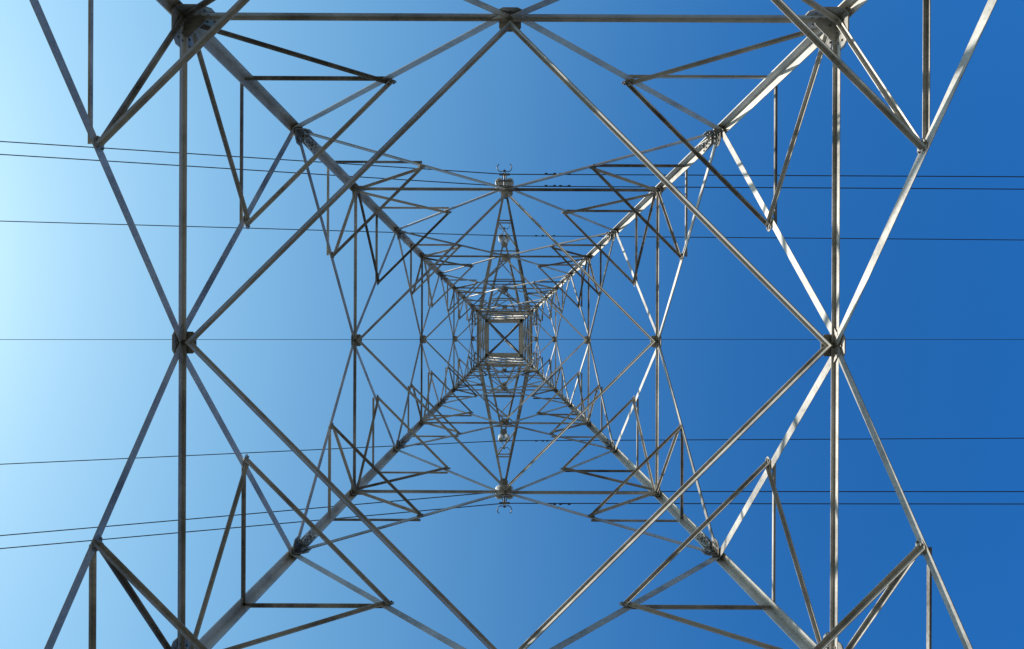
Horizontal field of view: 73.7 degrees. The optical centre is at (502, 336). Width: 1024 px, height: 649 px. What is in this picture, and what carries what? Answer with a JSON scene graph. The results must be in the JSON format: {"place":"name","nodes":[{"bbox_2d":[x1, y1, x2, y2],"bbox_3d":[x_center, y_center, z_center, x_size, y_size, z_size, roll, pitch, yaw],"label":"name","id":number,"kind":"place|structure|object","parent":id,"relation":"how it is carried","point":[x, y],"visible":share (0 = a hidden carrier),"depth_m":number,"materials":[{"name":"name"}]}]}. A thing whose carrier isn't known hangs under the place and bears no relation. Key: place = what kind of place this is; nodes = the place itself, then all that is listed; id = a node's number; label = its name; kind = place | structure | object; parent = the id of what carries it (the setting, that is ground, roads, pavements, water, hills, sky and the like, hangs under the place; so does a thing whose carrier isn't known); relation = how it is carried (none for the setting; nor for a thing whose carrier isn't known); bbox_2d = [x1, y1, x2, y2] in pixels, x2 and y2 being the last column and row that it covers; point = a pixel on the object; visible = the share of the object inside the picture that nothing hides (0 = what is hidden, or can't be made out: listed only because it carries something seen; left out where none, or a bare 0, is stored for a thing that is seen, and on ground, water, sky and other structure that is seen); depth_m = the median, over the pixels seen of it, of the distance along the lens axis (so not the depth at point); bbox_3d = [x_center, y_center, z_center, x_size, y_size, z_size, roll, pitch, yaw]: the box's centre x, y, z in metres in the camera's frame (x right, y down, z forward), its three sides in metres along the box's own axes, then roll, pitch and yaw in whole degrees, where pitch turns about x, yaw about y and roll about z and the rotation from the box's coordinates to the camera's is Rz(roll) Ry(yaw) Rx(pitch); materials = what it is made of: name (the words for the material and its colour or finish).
{"place":"outdoors","nodes":[
{"label":"outdoors","id":0,"kind":"place"},
{"bbox_2d":[0,0,1023,648],"label":"sky","id":1,"kind":"structure","parent":0,"point":[506,572],"materials":[{"name":"blue"}]},
{"label":"ground","id":2,"kind":"structure","parent":0,"visible":0},
{"bbox_2d":[29,0,996,648],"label":"transmission tower","id":3,"kind":"structure","parent":2,"relation":"on","point":[195,28],"depth_m":9.02,"materials":[{"name":"metal"}]},
{"bbox_2d":[498,434,509,453],"bbox_3d":[0.070,5.452,34.877,0.600,1.845,0.808,0,-90,0],"label":"insulator string","id":4,"kind":"object","parent":3,"relation":"attached to","point":[501,437],"visible":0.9,"depth_m":34.27,"materials":[{"name":"ceramic"}]},
{"bbox_2d":[0,438,1023,464],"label":"power line","id":5,"kind":"object","parent":4,"relation":"hanging from","point":[516,440],"visible":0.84,"depth_m":33.07,"materials":[{"name":"metal"}]},
{"bbox_2d":[498,224,509,241],"bbox_3d":[0.070,-5.276,34.877,0.600,1.845,0.808,0,-90,0],"label":"insulator string","id":6,"kind":"object","parent":3,"relation":"attached to","point":[503,238],"visible":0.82,"depth_m":34.27,"materials":[{"name":"ceramic"}]},
{"bbox_2d":[0,221,1014,239],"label":"power line","id":7,"kind":"object","parent":6,"relation":"hanging from","point":[509,235],"visible":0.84,"depth_m":33.09,"materials":[{"name":"metal"}]},
{"bbox_2d":[495,164,513,191],"bbox_3d":[0.070,-6.208,27.177,0.730,1.845,0.943,0,-90,0],"label":"insulator string","id":8,"kind":"object","parent":3,"relation":"attached to","point":[506,182],"visible":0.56,"depth_m":26.43,"materials":[{"name":"ceramic"}]},
{"bbox_2d":[0,154,1023,189],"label":"power line","id":9,"kind":"object","parent":8,"relation":"hanging from","point":[500,185],"visible":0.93,"depth_m":25.58,"materials":[{"name":"metal"}]},
{"bbox_2d":[0,141,1023,176],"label":"power line","id":10,"kind":"object","parent":8,"relation":"hanging from","point":[509,174],"visible":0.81,"depth_m":25.59,"materials":[{"name":"metal"}]},
{"bbox_2d":[496,485,513,512],"bbox_3d":[0.070,6.384,27.177,0.730,1.845,0.943,0,-90,0],"label":"insulator string","id":11,"kind":"object","parent":3,"relation":"attached to","point":[502,497],"visible":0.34,"depth_m":26.40,"materials":[{"name":"ceramic"}]},
{"bbox_2d":[0,503,1023,548],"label":"power line","id":12,"kind":"object","parent":11,"relation":"hanging from","point":[527,503],"visible":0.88,"depth_m":25.58,"materials":[{"name":"metal"}]},
{"bbox_2d":[0,491,1023,535],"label":"power line","id":13,"kind":"object","parent":11,"relation":"hanging from","point":[478,493],"visible":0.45,"depth_m":25.47,"materials":[{"name":"metal"}]},
{"bbox_2d":[0,339,1023,339],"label":"earth wire","id":14,"kind":"object","parent":3,"relation":"attached to","point":[511,339],"visible":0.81,"depth_m":42.39,"materials":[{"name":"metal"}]}
]}

